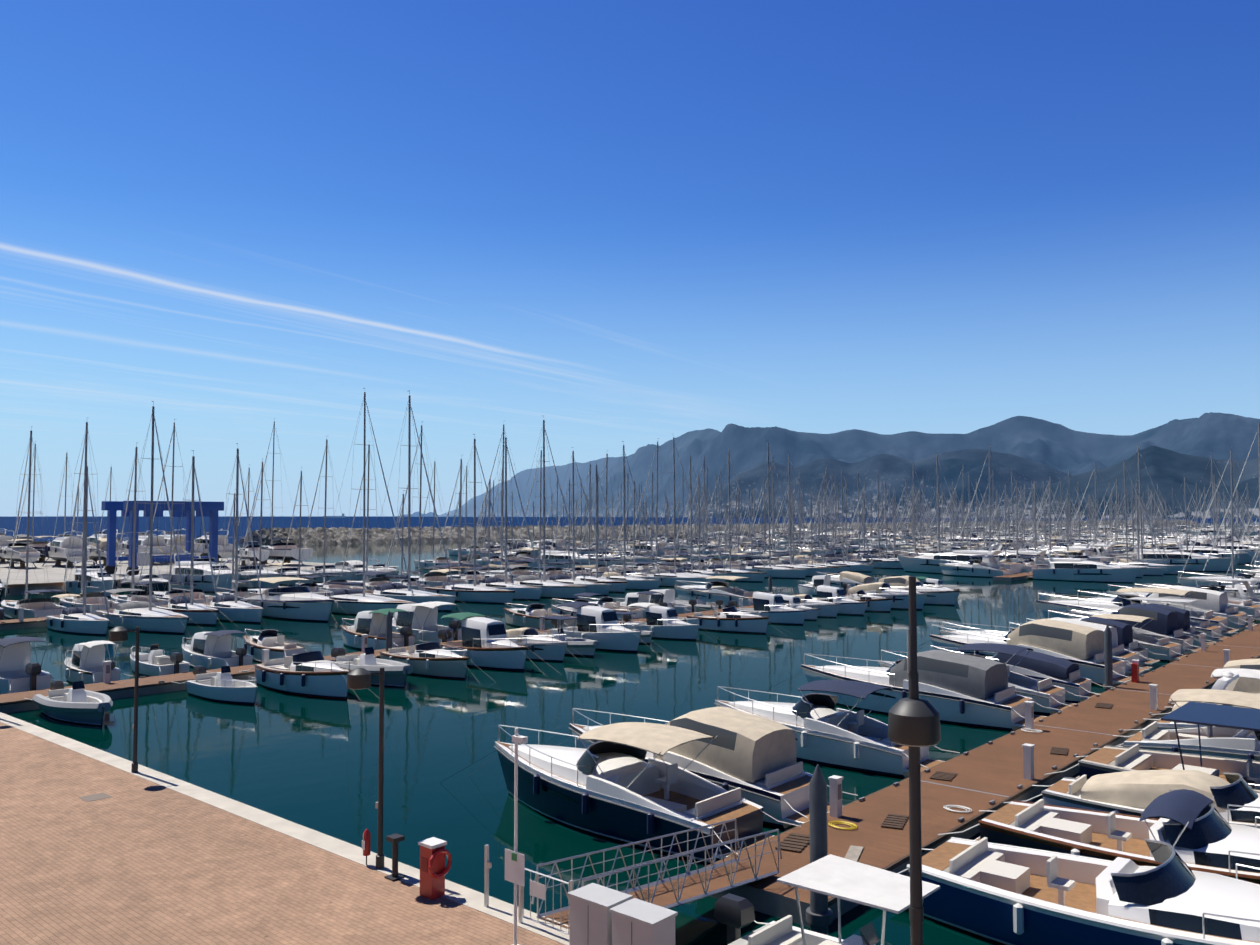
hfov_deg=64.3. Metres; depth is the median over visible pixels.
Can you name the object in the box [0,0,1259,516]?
sky
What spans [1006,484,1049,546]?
boat
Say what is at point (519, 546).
boat
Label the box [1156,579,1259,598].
boat
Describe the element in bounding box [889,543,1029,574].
boat
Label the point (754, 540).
boat
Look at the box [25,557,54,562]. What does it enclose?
yard cradle
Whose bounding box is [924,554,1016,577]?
boat
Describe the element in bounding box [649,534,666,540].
boat
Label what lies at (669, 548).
boat
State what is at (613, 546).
boat
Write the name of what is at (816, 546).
boat
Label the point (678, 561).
boat
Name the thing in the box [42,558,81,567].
yard cradle
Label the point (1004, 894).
boat
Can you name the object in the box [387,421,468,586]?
boat
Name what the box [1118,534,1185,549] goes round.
boat
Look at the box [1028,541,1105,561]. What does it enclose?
boat
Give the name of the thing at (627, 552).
boat
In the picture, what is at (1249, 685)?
boat
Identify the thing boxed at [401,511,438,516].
island
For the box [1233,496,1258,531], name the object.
boat
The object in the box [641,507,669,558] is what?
boat
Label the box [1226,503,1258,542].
boat
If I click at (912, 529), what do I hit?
boat
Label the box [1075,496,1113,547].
boat
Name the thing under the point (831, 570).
boat
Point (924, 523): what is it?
boat
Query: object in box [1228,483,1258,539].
boat
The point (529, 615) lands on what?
boat
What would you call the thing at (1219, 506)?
boat
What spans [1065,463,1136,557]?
boat
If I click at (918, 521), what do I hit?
boat
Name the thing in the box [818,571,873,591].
boat
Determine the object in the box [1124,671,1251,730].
boat
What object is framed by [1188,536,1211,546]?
boat
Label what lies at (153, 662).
boat
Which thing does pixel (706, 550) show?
boat
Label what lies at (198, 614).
boat
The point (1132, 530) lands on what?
boat
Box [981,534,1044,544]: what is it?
boat
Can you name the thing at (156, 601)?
boat
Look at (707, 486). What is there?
boat
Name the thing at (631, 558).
boat
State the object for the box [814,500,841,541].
boat
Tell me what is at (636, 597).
boat
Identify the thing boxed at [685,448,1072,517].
mountain
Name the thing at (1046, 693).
boat
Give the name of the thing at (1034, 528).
boat
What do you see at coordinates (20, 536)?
yard boat
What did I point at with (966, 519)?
boat
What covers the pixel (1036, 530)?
boat
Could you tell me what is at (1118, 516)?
boat
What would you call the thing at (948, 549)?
boat
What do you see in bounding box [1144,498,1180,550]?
boat
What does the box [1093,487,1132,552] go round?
boat
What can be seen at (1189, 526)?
boat
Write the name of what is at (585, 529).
boat
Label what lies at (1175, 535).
boat
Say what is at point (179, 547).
yard boat
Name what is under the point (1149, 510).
boat
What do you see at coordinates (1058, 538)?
boat
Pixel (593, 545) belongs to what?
boat
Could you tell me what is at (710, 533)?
boat
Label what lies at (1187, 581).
boat
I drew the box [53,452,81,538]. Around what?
yard boat
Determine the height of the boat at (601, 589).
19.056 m
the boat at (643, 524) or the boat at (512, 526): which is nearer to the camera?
the boat at (512, 526)
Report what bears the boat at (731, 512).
on the sea
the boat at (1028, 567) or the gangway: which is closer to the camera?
the gangway
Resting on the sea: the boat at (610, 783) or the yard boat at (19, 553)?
the boat at (610, 783)
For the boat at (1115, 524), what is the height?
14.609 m
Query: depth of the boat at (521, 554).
200.71 m
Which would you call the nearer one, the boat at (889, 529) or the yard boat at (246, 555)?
the yard boat at (246, 555)
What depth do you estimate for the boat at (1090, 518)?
344.85 m
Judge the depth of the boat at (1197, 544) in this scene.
263.44 m
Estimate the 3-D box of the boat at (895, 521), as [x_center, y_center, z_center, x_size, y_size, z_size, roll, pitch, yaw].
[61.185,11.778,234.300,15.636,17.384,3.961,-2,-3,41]
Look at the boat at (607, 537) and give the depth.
339.98 m
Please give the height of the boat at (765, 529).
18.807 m
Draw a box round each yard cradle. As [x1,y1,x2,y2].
[0,559,36,568]
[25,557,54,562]
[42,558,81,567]
[87,557,115,565]
[234,557,265,565]
[247,557,303,565]
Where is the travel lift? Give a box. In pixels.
[101,501,223,575]
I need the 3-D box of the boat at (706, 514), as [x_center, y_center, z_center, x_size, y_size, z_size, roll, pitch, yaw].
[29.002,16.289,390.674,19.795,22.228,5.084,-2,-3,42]
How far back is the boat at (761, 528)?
233.20 m
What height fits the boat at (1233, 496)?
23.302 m
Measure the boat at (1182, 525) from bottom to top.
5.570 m
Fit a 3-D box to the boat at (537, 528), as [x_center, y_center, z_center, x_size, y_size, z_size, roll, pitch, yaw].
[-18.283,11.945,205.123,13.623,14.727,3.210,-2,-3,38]
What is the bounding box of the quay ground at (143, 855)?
[0,712,569,944]
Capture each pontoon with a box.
[0,540,1106,629]
[0,584,850,713]
[447,555,707,571]
[461,545,747,557]
[703,615,1259,927]
[992,572,1032,580]
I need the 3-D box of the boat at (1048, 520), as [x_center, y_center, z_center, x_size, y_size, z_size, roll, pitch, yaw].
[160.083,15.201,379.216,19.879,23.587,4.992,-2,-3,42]
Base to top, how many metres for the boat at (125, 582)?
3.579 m
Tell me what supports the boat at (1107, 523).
on the sea
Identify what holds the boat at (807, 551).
on the sea
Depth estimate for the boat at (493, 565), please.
139.17 m
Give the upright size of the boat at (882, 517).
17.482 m
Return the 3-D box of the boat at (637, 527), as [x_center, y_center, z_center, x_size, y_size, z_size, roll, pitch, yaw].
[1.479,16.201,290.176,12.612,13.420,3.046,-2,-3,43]
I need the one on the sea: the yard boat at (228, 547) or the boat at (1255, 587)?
the boat at (1255, 587)
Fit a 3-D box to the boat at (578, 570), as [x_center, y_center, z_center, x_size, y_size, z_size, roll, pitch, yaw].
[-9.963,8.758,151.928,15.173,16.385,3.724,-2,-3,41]
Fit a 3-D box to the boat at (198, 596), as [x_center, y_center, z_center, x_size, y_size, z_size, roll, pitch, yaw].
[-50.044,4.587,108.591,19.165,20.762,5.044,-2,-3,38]
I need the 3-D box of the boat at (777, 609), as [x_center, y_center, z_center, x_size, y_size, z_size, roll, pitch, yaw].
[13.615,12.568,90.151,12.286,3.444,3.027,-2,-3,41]
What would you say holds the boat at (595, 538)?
on the sea
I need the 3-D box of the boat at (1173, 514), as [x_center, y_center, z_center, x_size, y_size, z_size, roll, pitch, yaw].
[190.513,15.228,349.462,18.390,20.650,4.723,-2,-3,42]
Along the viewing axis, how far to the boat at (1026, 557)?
174.48 m
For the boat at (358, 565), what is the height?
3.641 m
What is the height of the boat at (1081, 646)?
4.208 m
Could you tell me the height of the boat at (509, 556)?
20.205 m
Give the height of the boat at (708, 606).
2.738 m
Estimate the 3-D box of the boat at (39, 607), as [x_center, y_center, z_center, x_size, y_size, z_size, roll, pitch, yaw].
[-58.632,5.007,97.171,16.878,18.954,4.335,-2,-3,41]
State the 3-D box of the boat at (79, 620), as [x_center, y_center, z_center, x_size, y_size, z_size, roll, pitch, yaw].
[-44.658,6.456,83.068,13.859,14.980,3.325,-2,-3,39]
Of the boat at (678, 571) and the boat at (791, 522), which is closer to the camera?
the boat at (678, 571)
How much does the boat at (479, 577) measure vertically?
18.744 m
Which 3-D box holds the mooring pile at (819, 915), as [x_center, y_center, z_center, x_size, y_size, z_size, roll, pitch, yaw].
[4.290,9.136,22.767,0.600,4.950,0.600,-2,-3,41]
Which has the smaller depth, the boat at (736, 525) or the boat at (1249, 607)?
the boat at (1249, 607)
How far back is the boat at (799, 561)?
194.94 m
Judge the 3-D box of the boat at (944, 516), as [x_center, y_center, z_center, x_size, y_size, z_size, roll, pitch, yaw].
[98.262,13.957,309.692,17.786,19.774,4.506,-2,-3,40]
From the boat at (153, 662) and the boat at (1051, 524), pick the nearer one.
the boat at (153, 662)
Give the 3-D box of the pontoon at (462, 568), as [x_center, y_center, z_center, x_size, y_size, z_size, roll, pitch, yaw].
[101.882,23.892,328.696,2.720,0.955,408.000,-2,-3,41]
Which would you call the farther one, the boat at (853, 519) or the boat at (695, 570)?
the boat at (853, 519)
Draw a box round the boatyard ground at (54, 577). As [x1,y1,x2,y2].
[0,552,395,594]
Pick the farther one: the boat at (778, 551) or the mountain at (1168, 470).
the mountain at (1168, 470)
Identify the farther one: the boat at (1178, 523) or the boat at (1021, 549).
the boat at (1178, 523)
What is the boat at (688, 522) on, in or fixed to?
on the sea
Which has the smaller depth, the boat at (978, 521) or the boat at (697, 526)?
the boat at (978, 521)
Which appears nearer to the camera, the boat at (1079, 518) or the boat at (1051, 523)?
the boat at (1051, 523)
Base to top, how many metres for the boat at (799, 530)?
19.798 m
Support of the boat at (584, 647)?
on the sea
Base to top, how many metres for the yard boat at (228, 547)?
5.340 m
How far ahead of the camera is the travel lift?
143.23 m
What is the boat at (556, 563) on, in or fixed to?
on the sea
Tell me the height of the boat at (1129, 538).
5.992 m
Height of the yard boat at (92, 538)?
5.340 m
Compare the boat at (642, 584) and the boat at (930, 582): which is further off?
the boat at (642, 584)
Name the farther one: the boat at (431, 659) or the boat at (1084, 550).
the boat at (1084, 550)
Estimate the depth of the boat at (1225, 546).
228.10 m
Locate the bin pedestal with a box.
[384,833,405,881]
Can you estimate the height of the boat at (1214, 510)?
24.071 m
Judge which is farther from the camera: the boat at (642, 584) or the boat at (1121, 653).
the boat at (642, 584)
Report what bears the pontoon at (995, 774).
on the sea
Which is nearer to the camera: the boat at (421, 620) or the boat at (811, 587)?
the boat at (421, 620)
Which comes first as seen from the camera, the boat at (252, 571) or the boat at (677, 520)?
the boat at (252, 571)
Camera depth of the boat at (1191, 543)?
213.82 m
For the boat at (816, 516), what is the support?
on the sea
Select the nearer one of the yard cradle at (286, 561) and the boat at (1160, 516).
the yard cradle at (286, 561)
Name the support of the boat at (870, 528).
on the sea
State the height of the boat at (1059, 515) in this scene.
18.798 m
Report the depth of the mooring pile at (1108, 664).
53.23 m
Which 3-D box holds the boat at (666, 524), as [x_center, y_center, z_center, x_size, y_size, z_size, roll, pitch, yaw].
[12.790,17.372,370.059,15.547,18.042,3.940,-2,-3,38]
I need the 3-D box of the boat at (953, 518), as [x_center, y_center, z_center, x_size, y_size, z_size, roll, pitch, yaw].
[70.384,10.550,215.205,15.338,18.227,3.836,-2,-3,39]
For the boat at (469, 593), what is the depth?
112.42 m
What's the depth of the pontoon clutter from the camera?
29.57 m
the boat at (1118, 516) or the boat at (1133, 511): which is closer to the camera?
the boat at (1133, 511)
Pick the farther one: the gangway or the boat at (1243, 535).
the boat at (1243, 535)
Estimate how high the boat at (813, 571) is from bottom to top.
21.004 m
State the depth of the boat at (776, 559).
190.72 m
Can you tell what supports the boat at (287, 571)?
on the sea
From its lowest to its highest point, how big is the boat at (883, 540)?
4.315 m
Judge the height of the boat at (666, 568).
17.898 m
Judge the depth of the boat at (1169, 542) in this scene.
256.24 m
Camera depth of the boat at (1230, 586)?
117.00 m
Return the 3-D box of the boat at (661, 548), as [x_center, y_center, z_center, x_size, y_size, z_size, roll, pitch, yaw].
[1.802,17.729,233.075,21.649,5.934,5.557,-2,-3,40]
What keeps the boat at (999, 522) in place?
on the sea
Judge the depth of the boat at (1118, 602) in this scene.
85.48 m
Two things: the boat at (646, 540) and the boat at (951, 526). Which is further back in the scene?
the boat at (951, 526)
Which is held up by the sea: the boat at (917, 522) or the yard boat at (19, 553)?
the boat at (917, 522)
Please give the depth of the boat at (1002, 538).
286.54 m
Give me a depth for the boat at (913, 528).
241.51 m
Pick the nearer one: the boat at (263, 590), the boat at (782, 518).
the boat at (263, 590)
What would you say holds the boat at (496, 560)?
on the sea
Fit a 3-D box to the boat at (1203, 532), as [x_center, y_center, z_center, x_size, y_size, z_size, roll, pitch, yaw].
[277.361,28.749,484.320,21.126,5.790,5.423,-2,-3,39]
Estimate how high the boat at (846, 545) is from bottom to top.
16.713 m
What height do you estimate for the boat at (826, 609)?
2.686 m
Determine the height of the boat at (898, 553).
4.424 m
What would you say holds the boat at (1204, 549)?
on the sea
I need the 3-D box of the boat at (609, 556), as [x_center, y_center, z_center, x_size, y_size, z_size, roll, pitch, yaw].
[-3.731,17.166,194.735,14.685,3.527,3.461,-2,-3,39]
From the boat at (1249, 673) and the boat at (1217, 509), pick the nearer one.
the boat at (1249, 673)
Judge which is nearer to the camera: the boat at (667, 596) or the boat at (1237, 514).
the boat at (667, 596)
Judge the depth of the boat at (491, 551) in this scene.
228.83 m
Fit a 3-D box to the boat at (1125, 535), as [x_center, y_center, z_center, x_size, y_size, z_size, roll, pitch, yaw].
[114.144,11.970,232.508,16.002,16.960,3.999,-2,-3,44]
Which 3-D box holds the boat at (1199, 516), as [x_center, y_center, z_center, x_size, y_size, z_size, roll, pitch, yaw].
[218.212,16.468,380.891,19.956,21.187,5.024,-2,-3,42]
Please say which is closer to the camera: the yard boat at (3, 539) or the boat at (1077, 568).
the boat at (1077, 568)
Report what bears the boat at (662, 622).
on the sea
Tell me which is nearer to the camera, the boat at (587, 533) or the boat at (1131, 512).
the boat at (587, 533)
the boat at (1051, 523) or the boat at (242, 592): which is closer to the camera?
the boat at (242, 592)
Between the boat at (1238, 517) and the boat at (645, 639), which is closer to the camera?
the boat at (645, 639)
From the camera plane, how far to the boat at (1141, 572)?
157.24 m
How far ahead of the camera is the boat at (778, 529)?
241.42 m
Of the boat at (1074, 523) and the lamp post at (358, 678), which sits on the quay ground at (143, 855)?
the lamp post at (358, 678)
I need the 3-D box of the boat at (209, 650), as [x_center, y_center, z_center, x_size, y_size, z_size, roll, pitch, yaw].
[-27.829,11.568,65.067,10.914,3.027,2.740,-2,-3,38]
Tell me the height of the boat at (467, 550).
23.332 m
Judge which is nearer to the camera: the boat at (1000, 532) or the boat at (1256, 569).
the boat at (1256, 569)
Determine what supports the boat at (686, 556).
on the sea
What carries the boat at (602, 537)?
on the sea
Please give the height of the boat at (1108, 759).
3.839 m
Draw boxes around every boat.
[0,529,13,558]
[0,539,42,562]
[0,578,9,603]
[0,589,11,619]
[0,637,67,693]
[1,426,66,618]
[12,534,34,542]
[15,441,57,556]
[24,680,112,725]
[39,461,111,634]
[45,530,92,562]
[52,640,131,683]
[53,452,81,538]
[59,417,120,613]
[61,561,125,596]
[73,490,82,535]
[81,529,123,552]
[87,538,122,559]
[94,401,204,636]
[99,467,126,542]
[111,442,167,605]
[117,568,168,591]
[122,529,173,555]
[130,644,194,676]
[137,419,214,603]
[156,450,235,626]
[158,528,204,555]
[162,551,249,591]
[168,630,259,669]
[171,665,257,704]
[194,529,234,557]
[199,443,274,623]
[215,489,257,599]
[222,558,282,587]
[227,468,273,561]
[228,421,312,560]
[234,458,287,593]
[239,651,384,706]
[241,577,352,622]
[242,629,306,661]
[265,563,315,585]
[278,471,328,594]
[294,440,366,590]
[304,565,362,582]
[317,388,414,616]
[323,608,425,649]
[326,647,412,687]
[332,560,382,580]
[341,445,407,590]
[355,390,456,610]
[365,559,398,574]
[375,641,492,681]
[383,490,429,590]
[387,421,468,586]
[392,601,461,644]
[412,461,458,569]
[423,434,532,605]
[433,459,489,583]
[438,612,561,675]
[440,722,800,862]
[446,492,478,564]
[447,466,487,555]
[463,425,551,579]
[465,437,556,601]
[468,479,515,580]
[472,498,509,565]
[473,498,500,550]
[476,480,514,549]
[480,474,527,564]
[480,496,515,556]
[492,603,576,629]
[494,539,528,548]
[496,420,592,598]
[498,548,542,558]
[499,492,524,552]
[506,627,592,665]
[509,542,538,555]
[511,447,581,578]
[520,535,572,548]
[523,545,607,568]
[527,501,542,547]
[530,497,558,551]
[530,541,555,548]
[532,447,625,595]
[538,615,598,656]
[540,602,668,652]
[541,479,575,551]
[541,496,566,550]
[547,476,600,576]
[551,593,602,616]
[551,707,857,827]
[553,497,572,545]
[559,480,600,553]
[559,494,585,543]
[562,464,622,575]
[562,497,588,551]
[567,465,633,592]
[575,454,647,573]
[576,474,622,565]
[576,498,610,550]
[576,506,595,548]
[577,483,608,547]
[577,495,592,548]
[579,597,643,620]
[585,514,607,544]
[589,441,669,589]
[591,495,623,556]
[591,552,623,559]
[599,470,647,551]
[599,494,626,546]
[599,512,613,543]
[607,473,655,555]
[607,482,630,545]
[611,481,660,573]
[611,519,632,543]
[611,565,661,586]
[613,591,667,617]
[615,536,673,556]
[616,611,654,643]
[621,484,661,561]
[623,438,703,568]
[623,481,655,543]
[623,602,718,642]
[628,470,677,571]
[628,507,642,543]
[629,437,730,586]
[632,501,654,542]
[637,511,659,555]
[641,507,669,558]
[648,502,663,541]
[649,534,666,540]
[649,589,706,613]
[650,489,679,550]
[653,453,732,581]
[655,499,679,540]
[658,499,682,551]
[660,474,705,547]
[660,505,677,541]
[662,472,713,561]
[666,499,701,554]
[669,475,742,583]
[669,497,687,539]
[671,492,709,569]
[674,588,724,611]
[675,576,757,606]
[676,539,702,543]
[677,457,741,567]
[679,490,712,540]
[679,502,689,538]
[683,606,792,634]
[684,495,702,541]
[686,465,728,552]
[686,480,724,547]
[688,495,726,554]
[692,447,779,581]
[692,487,720,537]
[693,470,749,566]
[700,475,735,548]
[701,529,734,536]
[707,508,739,558]
[708,483,742,544]
[714,506,740,548]
[714,680,959,777]
[714,854,939,944]
[717,479,767,565]
[719,592,822,626]
[720,507,737,547]
[722,494,743,536]
[722,496,753,548]
[724,536,747,544]
[727,440,811,578]
[727,495,755,542]
[728,497,755,539]
[728,544,762,557]
[731,489,768,549]
[732,487,774,565]
[741,488,767,541]
[741,511,760,550]
[742,480,792,563]
[744,454,809,563]
[745,489,780,556]
[745,496,780,547]
[751,451,828,576]
[753,502,768,538]
[754,489,795,555]
[756,532,787,538]
[758,649,1058,730]
[763,535,787,544]
[765,480,821,561]
[765,502,791,550]
[768,496,787,536]
[772,488,815,566]
[774,472,832,562]
[775,477,814,548]
[776,498,792,536]
[776,509,808,550]
[776,512,794,543]
[777,594,833,621]
[780,484,824,547]
[783,484,823,543]
[783,492,806,534]
[784,544,821,554]
[785,487,838,573]
[787,575,846,595]
[792,594,847,617]
[794,502,806,537]
[794,585,885,615]
[795,480,858,572]
[800,492,844,560]
[801,484,827,535]
[801,493,830,539]
[802,467,859,559]
[803,474,852,553]
[806,494,837,547]
[806,531,841,538]
[809,471,860,545]
[811,467,884,571]
[813,477,864,559]
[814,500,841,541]
[817,492,844,546]
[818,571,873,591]
[821,483,879,570]
[829,484,856,543]
[831,473,882,552]
[834,534,867,543]
[842,487,892,557]
[845,473,907,568]
[845,493,867,537]
[845,509,872,555]
[847,494,880,540]
[848,500,880,545]
[848,500,883,557]
[848,582,951,610]
[849,590,908,611]
[853,543,900,557]
[857,495,884,538]
[859,481,912,560]
[860,505,880,545]
[861,479,907,543]
[861,506,876,532]
[869,483,917,555]
[870,494,884,537]
[870,538,912,550]
[873,529,911,541]
[875,487,918,553]
[878,498,913,559]
[878,643,1089,714]
[879,576,980,606]
[882,461,944,558]
[883,481,931,552]
[883,497,907,533]
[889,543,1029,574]
[891,489,936,551]
[892,485,933,544]
[895,488,943,557]
[898,476,952,551]
[898,837,1259,944]
[901,486,934,541]
[901,619,1149,685]
[903,493,935,543]
[903,514,917,542]
[908,541,957,550]
[909,451,970,555]
[915,503,936,540]
[916,476,962,555]
[916,576,971,599]
[917,498,940,539]
[918,617,1158,674]
[919,487,952,540]
[921,481,964,544]
[924,489,960,549]
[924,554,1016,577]
[925,491,965,544]
[930,645,1114,702]
[933,493,966,544]
[933,496,973,549]
[936,466,997,549]
[936,479,976,549]
[938,789,1259,884]
[943,472,997,549]
[944,493,957,529]
[946,533,982,541]
[947,494,982,549]
[951,479,1004,550]
[955,446,1037,572]
[956,503,979,537]
[966,494,1007,548]
[966,532,1030,545]
[968,476,1023,547]
[968,501,984,537]
[971,495,997,546]
[971,497,1003,549]
[979,490,1019,551]
[981,482,1043,568]
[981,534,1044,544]
[985,529,1011,534]
[986,468,1042,551]
[991,495,1021,547]
[992,481,1049,567]
[993,501,1026,549]
[999,486,1045,550]
[999,545,1049,564]
[1004,770,1259,828]
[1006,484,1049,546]
[1007,496,1043,549]
[1009,479,1065,559]
[1009,617,1162,665]
[1012,482,1053,539]
[1012,486,1059,550]
[1012,588,1243,634]
[1018,486,1057,544]
[1020,500,1049,548]
[1023,476,1082,558]
[1026,550,1158,582]
[1026,614,1196,661]
[1028,485,1075,557]
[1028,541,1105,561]
[1029,485,1075,543]
[1029,496,1064,548]
[1032,481,1065,548]
[1037,535,1074,543]
[1038,478,1086,542]
[1038,484,1066,538]
[1040,538,1125,557]
[1043,471,1097,547]
[1044,701,1259,792]
[1047,491,1097,561]
[1047,499,1072,538]
[1048,604,1212,654]
[1051,490,1088,545]
[1054,486,1104,545]
[1054,525,1086,533]
[1054,545,1118,561]
[1056,502,1078,537]
[1058,496,1072,537]
[1060,499,1085,530]
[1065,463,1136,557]
[1066,597,1235,641]
[1070,603,1219,647]
[1071,506,1086,536]
[1072,494,1108,543]
[1072,506,1089,541]
[1073,496,1108,539]
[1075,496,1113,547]
[1075,586,1259,629]
[1076,538,1102,544]
[1083,539,1122,549]
[1088,482,1131,538]
[1089,557,1157,577]
[1091,478,1147,552]
[1091,495,1122,542]
[1091,689,1259,760]
[1092,461,1173,575]
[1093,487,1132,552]
[1097,510,1113,535]
[1101,502,1129,539]
[1102,444,1195,574]
[1102,493,1134,534]
[1104,531,1151,541]
[1105,491,1153,547]
[1107,585,1259,620]
[1108,484,1185,572]
[1108,494,1131,532]
[1109,485,1156,539]
[1109,501,1158,561]
[1110,496,1122,534]
[1115,542,1247,571]
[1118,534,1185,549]
[1119,505,1161,547]
[1120,493,1168,548]
[1120,495,1147,535]
[1123,531,1163,539]
[1124,492,1153,534]
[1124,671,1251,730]
[1128,536,1183,548]
[1131,489,1179,551]
[1132,488,1180,551]
[1134,483,1171,537]
[1137,577,1259,604]
[1140,591,1258,621]
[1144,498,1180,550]
[1148,484,1179,537]
[1151,668,1259,714]
[1155,494,1182,538]
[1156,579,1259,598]
[1157,477,1219,554]
[1157,498,1179,536]
[1157,532,1212,544]
[1158,488,1193,538]
[1164,531,1193,538]
[1165,531,1229,542]
[1167,530,1198,536]
[1168,507,1181,538]
[1168,510,1184,530]
[1171,659,1259,703]
[1173,452,1255,562]
[1174,571,1259,586]
[1175,523,1195,528]
[1176,483,1219,542]
[1176,502,1206,543]
[1177,540,1250,563]
[1178,450,1259,595]
[1180,491,1217,533]
[1183,525,1233,535]
[1185,540,1199,545]
[1187,484,1227,543]
[1188,529,1227,535]
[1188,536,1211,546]
[1189,541,1251,552]
[1191,472,1241,540]
[1192,484,1246,551]
[1195,478,1245,541]
[1201,493,1242,548]
[1202,423,1259,577]
[1208,491,1250,549]
[1210,537,1259,552]
[1216,484,1237,541]
[1217,581,1259,587]
[1218,483,1258,542]
[1222,490,1252,538]
[1225,495,1259,576]
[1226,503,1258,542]
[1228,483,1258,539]
[1230,490,1252,537]
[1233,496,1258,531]
[1234,536,1259,546]
[1235,569,1259,575]
[1241,547,1259,564]
[1244,565,1259,572]
[1248,526,1258,535]
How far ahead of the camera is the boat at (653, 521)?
337.19 m
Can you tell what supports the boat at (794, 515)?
on the sea
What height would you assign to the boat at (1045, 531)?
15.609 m
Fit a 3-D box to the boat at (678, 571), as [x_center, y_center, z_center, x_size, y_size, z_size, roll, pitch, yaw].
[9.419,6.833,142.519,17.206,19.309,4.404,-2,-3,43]
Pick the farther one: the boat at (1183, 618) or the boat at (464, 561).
the boat at (464, 561)
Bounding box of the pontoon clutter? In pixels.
[775,663,1138,861]
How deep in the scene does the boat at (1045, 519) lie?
256.29 m
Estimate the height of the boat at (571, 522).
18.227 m
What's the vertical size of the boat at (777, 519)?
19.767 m
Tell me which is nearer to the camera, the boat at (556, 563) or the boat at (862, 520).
the boat at (556, 563)
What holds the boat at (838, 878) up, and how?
on the sea
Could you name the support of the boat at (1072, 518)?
on the sea
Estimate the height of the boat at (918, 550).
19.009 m
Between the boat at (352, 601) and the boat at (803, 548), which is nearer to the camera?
the boat at (352, 601)
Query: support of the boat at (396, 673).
on the sea
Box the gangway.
[531,819,781,928]
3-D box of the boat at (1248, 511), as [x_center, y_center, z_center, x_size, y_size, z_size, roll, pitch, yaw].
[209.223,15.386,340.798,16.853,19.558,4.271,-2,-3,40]
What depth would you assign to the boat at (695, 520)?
311.97 m
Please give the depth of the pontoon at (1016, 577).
150.90 m
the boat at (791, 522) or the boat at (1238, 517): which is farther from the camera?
the boat at (1238, 517)
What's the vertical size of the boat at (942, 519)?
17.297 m
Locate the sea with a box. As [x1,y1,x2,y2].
[0,516,1259,944]
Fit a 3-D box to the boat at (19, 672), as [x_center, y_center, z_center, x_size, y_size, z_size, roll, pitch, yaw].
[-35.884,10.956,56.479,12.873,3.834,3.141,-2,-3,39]
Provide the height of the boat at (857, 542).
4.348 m
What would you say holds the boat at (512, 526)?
on the sea
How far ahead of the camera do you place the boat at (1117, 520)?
228.32 m
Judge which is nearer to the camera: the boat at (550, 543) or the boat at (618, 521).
the boat at (550, 543)
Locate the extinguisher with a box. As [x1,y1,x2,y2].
[362,829,370,864]
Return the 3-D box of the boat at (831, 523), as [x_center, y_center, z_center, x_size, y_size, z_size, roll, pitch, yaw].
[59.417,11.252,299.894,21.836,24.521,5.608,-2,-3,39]
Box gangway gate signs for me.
[505,728,573,944]
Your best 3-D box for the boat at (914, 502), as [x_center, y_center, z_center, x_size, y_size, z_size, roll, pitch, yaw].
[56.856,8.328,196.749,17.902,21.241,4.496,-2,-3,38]
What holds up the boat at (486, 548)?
on the sea
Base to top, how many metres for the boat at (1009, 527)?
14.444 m
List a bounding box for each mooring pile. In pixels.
[386,611,391,651]
[768,575,771,591]
[806,764,832,934]
[1103,624,1114,690]
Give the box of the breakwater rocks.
[238,519,1198,544]
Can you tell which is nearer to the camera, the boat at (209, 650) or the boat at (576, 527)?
the boat at (209, 650)
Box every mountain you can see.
[435,412,1259,516]
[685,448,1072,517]
[961,446,1258,517]
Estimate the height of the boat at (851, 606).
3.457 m
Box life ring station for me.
[418,837,451,899]
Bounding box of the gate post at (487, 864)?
[484,844,491,906]
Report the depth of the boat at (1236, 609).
90.43 m
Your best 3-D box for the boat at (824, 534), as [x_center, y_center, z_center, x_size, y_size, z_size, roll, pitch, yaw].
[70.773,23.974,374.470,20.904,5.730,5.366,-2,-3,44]
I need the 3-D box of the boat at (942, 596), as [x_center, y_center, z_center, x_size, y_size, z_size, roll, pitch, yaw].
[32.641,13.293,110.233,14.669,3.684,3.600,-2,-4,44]
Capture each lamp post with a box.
[109,626,139,772]
[347,667,383,868]
[888,576,940,944]
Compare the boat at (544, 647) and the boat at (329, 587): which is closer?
the boat at (544, 647)
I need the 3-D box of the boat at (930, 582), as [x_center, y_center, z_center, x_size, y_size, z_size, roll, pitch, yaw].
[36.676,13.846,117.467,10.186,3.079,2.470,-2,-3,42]
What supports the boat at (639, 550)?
on the sea
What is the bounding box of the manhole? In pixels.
[78,793,111,801]
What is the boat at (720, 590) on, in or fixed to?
on the sea
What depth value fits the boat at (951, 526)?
314.19 m
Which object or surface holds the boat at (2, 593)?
on the sea
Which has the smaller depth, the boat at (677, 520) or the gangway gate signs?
the gangway gate signs
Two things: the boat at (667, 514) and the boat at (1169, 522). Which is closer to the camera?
the boat at (667, 514)
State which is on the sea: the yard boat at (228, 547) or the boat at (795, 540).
the boat at (795, 540)
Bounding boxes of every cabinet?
[567,883,632,944]
[609,898,677,944]
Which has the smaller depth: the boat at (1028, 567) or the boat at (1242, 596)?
the boat at (1242, 596)

